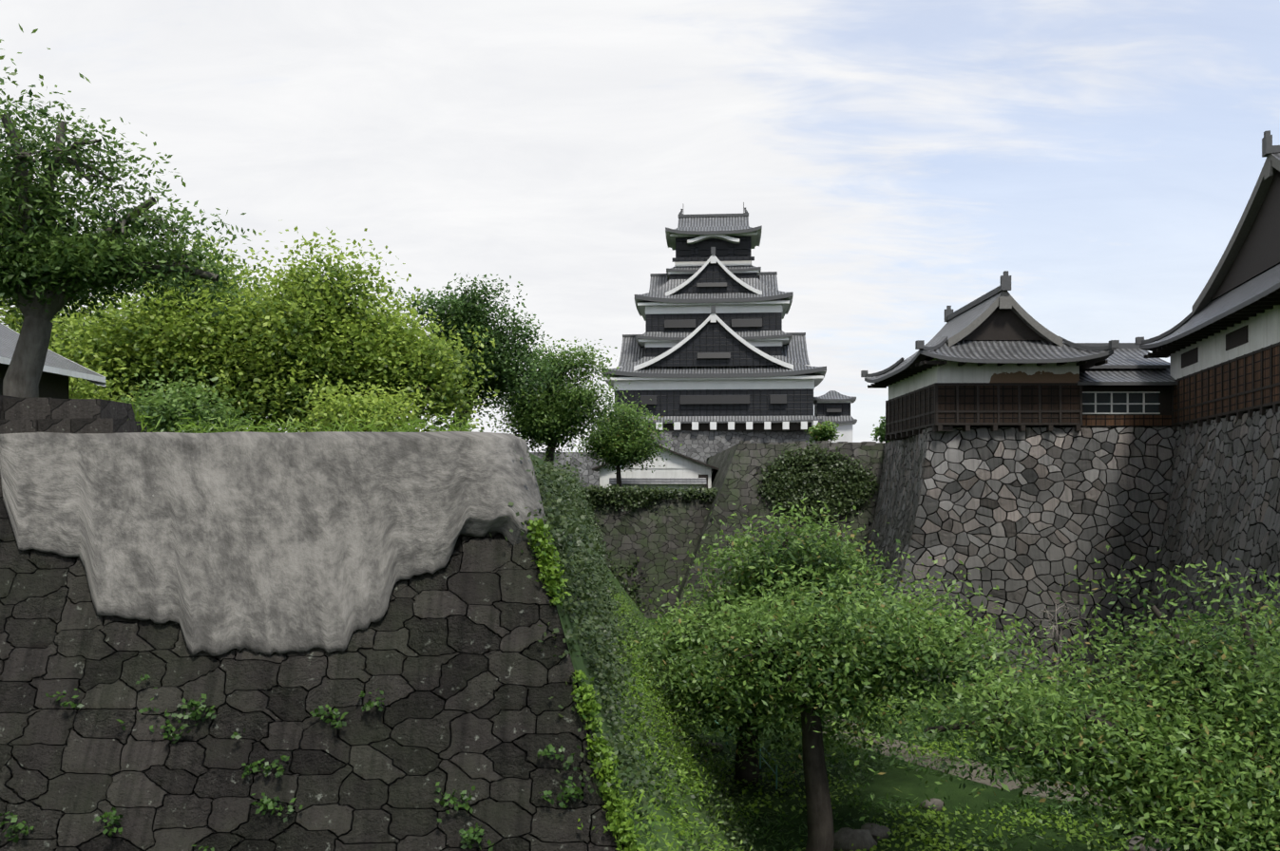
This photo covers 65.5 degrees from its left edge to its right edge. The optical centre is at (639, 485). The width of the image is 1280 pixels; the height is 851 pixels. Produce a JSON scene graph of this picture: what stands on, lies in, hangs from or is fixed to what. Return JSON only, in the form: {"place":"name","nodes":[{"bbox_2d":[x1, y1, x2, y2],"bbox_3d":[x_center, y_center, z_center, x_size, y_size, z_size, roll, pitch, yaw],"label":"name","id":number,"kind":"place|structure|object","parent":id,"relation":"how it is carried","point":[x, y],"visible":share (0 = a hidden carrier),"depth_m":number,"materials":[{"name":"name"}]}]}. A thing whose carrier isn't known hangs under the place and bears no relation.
{"place":"outdoors","nodes":[
{"label":"outdoors","id":0,"kind":"place"},
{"bbox_2d":[131,401,478,433],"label":"grass","id":1,"kind":"structure","parent":0,"point":[408,429],"depth_m":19.07,"materials":[{"name":"green plant"}]},
{"bbox_2d":[586,503,670,615],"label":"ivy","id":2,"kind":"object","parent":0,"point":[621,582],"visible":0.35,"depth_m":80.24,"materials":[{"name":"green plant"}]},
{"bbox_2d":[0,0,1279,452],"label":"sky","id":3,"kind":"structure","parent":0,"point":[892,159],"materials":[{"name":"white"}]},
{"bbox_2d":[646,618,1262,850],"bbox_3d":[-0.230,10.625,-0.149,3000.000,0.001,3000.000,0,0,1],"label":"ground","id":4,"kind":"structure","parent":0,"point":[881,787],"depth_m":33.28,"materials":[{"name":"green plant"}]},
{"bbox_2d":[0,395,745,850],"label":"stone wall","id":5,"kind":"structure","parent":4,"relation":"on","point":[460,669],"depth_m":15.85,"materials":[{"name":"grey stone"}]},
{"bbox_2d":[0,323,105,399],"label":"building","id":6,"kind":"structure","parent":5,"relation":"on","point":[58,371],"depth_m":42.86,"materials":[{"name":"grey tile"}]},
{"bbox_2d":[0,288,121,362],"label":"tree","id":7,"kind":"object","parent":5,"relation":"on","point":[9,321],"visible":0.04,"depth_m":57.66,"materials":[{"name":"green plant"}]},
{"bbox_2d":[69,357,154,421],"bbox_3d":[-26.942,-2.864,47.068,7.918,6.149,7.785,0,0,1],"label":"shrub","id":8,"kind":"object","parent":5,"relation":"on","point":[89,392],"visible":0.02,"depth_m":46.80,"materials":[{"name":"green plant"}]},
{"bbox_2d":[0,24,268,398],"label":"tree","id":9,"kind":"object","parent":5,"relation":"on","point":[50,268],"visible":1,"depth_m":26.46,"materials":[{"name":"green plant"}]},
{"bbox_2d":[8,218,322,432],"bbox_3d":[-26.084,-7.548,55.578,22.987,14.618,14.396,0,0,1],"label":"tree","id":10,"kind":"object","parent":5,"relation":"on","point":[124,344],"visible":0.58,"depth_m":52.56,"materials":[{"name":"green plant"}]},
{"bbox_2d":[113,362,270,433],"bbox_3d":[-20.973,-2.757,45.102,7.822,5.641,7.220,0,0,24],"label":"shrub","id":11,"kind":"object","parent":5,"relation":"on","point":[167,408],"visible":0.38,"depth_m":44.05,"materials":[{"name":"green plant"}]},
{"bbox_2d":[0,431,552,656],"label":"covering","id":12,"kind":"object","parent":5,"relation":"on","point":[220,544],"depth_m":17.11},
{"bbox_2d":[0,674,600,850],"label":"wall weeds","id":13,"kind":"object","parent":5,"relation":"attached to","point":[468,837],"depth_m":15.27,"materials":[{"name":"green plant"}]},
{"bbox_2d":[159,226,499,432],"bbox_3d":[-17.168,-6.750,54.204,19.283,13.039,13.574,0,0,1],"label":"tree","id":14,"kind":"object","parent":5,"relation":"on","point":[339,335],"visible":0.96,"depth_m":51.48,"materials":[{"name":"green plant"}]},
{"bbox_2d":[286,375,442,432],"bbox_3d":[-12.993,-2.624,47.142,7.798,5.473,8.152,0,0,1],"label":"shrub","id":15,"kind":"object","parent":5,"relation":"on","point":[357,408],"visible":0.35,"depth_m":46.09,"materials":[{"name":"green plant"}]},
{"bbox_2d":[389,272,563,431],"bbox_3d":[-11.880,-7.139,65.765,13.628,13.916,8.067,0,0,1],"label":"tree","id":16,"kind":"object","parent":5,"relation":"on","point":[470,310],"visible":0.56,"depth_m":64.87,"materials":[{"name":"green plant"}]},
{"bbox_2d":[522,517,648,850],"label":"corner ivy","id":17,"kind":"object","parent":5,"relation":"attached to","point":[617,816],"visible":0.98,"depth_m":15.66,"materials":[{"name":"green plant"}]},
{"bbox_2d":[489,449,765,850],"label":"ivy groundcover","id":18,"kind":"object","parent":5,"relation":"on","point":[574,534],"visible":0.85,"depth_m":20.71,"materials":[{"name":"green plant"}]},
{"bbox_2d":[477,337,640,465],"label":"tree","id":19,"kind":"object","parent":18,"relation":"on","point":[550,416],"visible":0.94,"depth_m":74.86,"materials":[{"name":"green plant"}]},
{"bbox_2d":[587,493,714,618],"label":"moat wall","id":20,"kind":"structure","parent":4,"relation":"on","point":[653,541],"depth_m":81.62,"materials":[{"name":"grey stone"}]},
{"bbox_2d":[566,393,682,487],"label":"tree","id":21,"kind":"object","parent":20,"relation":"on","point":[623,442],"visible":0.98,"depth_m":84.27,"materials":[{"name":"green plant"}]},
{"bbox_2d":[583,484,717,512],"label":"hedge","id":22,"kind":"object","parent":20,"relation":"attached to","point":[598,495],"visible":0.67,"depth_m":82.31,"materials":[{"name":"green plant"}]},
{"bbox_2d":[592,444,719,489],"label":"storehouse","id":23,"kind":"structure","parent":20,"relation":"on","point":[678,466],"depth_m":92.80,"materials":[{"name":"white paint"}]},
{"bbox_2d":[609,477,706,493],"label":"tile capped wall","id":24,"kind":"structure","parent":20,"relation":"on","point":[675,483],"depth_m":90.10,"materials":[{"name":"white paint"}]},
{"bbox_2d":[619,606,686,676],"bbox_3d":[-0.176,7.471,43.606,5.000,4.351,5.365,0,0,41],"label":"bush","id":25,"kind":"object","parent":4,"relation":"on","point":[637,624],"visible":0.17,"depth_m":43.64,"materials":[{"name":"green plant"}]},
{"bbox_2d":[576,579,752,850],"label":"bank grass","id":26,"kind":"structure","parent":4,"relation":"on","point":[680,771],"depth_m":26.09,"materials":[{"name":"green plant"}]},
{"bbox_2d":[698,702,777,789],"bbox_3d":[3.802,9.675,40.132,0.295,1.900,10.902,0,0,-12],"label":"path handrail","id":27,"kind":"object","parent":4,"relation":"on","point":[775,773],"visible":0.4,"depth_m":36.31,"materials":[{"name":"brown"}]},
{"bbox_2d":[670,440,885,625],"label":"bastion wall","id":28,"kind":"structure","parent":4,"relation":"on","point":[735,478],"depth_m":78.55,"materials":[{"name":"grey stone"}]},
{"bbox_2d":[755,442,879,524],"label":"bastion ivy","id":29,"kind":"object","parent":28,"relation":"attached to","point":[830,473],"visible":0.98,"depth_m":78.38,"materials":[{"name":"green plant"}]},
{"bbox_2d":[628,493,1000,784],"bbox_3d":[5.667,5.640,34.934,13.613,10.485,11.637,0,0,1],"label":"tree","id":30,"kind":"object","parent":4,"relation":"on","point":[747,741],"visible":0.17,"depth_m":33.81,"materials":[{"name":"green plant"}]},
{"bbox_2d":[630,556,1081,850],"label":"tree","id":31,"kind":"object","parent":4,"relation":"on","point":[816,659],"visible":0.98,"depth_m":26.20,"materials":[{"name":"green plant"}]},
{"bbox_2d":[689,679,1124,850],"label":"moat grass tufts","id":32,"kind":"object","parent":4,"relation":"on","point":[769,824],"visible":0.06,"depth_m":33.11,"materials":[{"name":"green plant"}]},
{"bbox_2d":[681,706,1170,850],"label":"rocks","id":33,"kind":"object","parent":4,"relation":"on","point":[864,836],"visible":0.48,"depth_m":29.07,"materials":[{"name":"grey stone"}]},
{"bbox_2d":[682,683,1229,850],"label":"moat clover tufts","id":34,"kind":"object","parent":4,"relation":"on","point":[901,827],"visible":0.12,"depth_m":31.79,"materials":[{"name":"green plant"}]},
{"bbox_2d":[811,545,1279,850],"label":"tree","id":35,"kind":"object","parent":4,"relation":"on","point":[1214,781],"visible":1,"depth_m":21.50,"materials":[{"name":"green plant"}]},
{"bbox_2d":[1024,596,1096,687],"bbox_3d":[21.892,8.248,51.987,3.650,4.781,3.979,0,0,26],"label":"tree","id":36,"kind":"object","parent":4,"relation":"on","point":[1059,638],"visible":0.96,"depth_m":51.98,"materials":[{"name":"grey plant"}]},
{"bbox_2d":[848,406,1279,702],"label":"stone wall","id":37,"kind":"structure","parent":4,"relation":"on","point":[1021,520],"depth_m":55.99,"materials":[{"name":"grey stone"}]},
{"bbox_2d":[860,270,1119,440],"bbox_3d":[21.221,-7.750,63.108,11.240,9.250,14.900,0,0,1],"label":"corner turret","id":38,"kind":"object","parent":37,"relation":"on","point":[996,358],"visible":0.98,"depth_m":57.22,"materials":[{"name":"brown wood"}]},
{"bbox_2d":[1069,343,1177,427],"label":"connecting building","id":39,"kind":"structure","parent":37,"relation":"on","point":[1128,385],"depth_m":57.79,"materials":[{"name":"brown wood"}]},
{"bbox_2d":[1135,130,1279,431],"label":"turret building","id":40,"kind":"structure","parent":37,"relation":"on","point":[1219,344],"depth_m":48.51,"materials":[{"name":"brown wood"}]},
{"bbox_2d":[1134,591,1279,729],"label":"tree","id":41,"kind":"object","parent":4,"relation":"on","point":[1275,633],"visible":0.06,"depth_m":32.89,"materials":[{"name":"green plant"}]},
{"bbox_2d":[796,714,1148,811],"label":"path","id":42,"kind":"structure","parent":0,"point":[1010,784],"depth_m":37.15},
{"label":"bailey terrace","id":43,"kind":"structure","parent":0,"visible":0},
{"bbox_2d":[529,430,815,489],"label":"keep stone base","id":44,"kind":"object","parent":43,"relation":"on","point":[702,446],"visible":0.08,"depth_m":134.72,"materials":[{"name":"grey stone"}]},
{"bbox_2d":[601,202,857,442],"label":"castle keep","id":45,"kind":"structure","parent":44,"relation":"on","point":[714,347],"depth_m":136.52,"materials":[{"name":"tile"}]},
{"bbox_2d":[804,419,842,443],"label":"bush","id":46,"kind":"object","parent":43,"relation":"on","point":[821,432],"visible":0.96,"depth_m":117.04,"materials":[{"name":"green plant"}]},
{"bbox_2d":[870,416,890,442],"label":"bush","id":47,"kind":"object","parent":43,"relation":"on","point":[880,430],"visible":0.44,"depth_m":109.21,"materials":[{"name":"green plant"}]}
]}

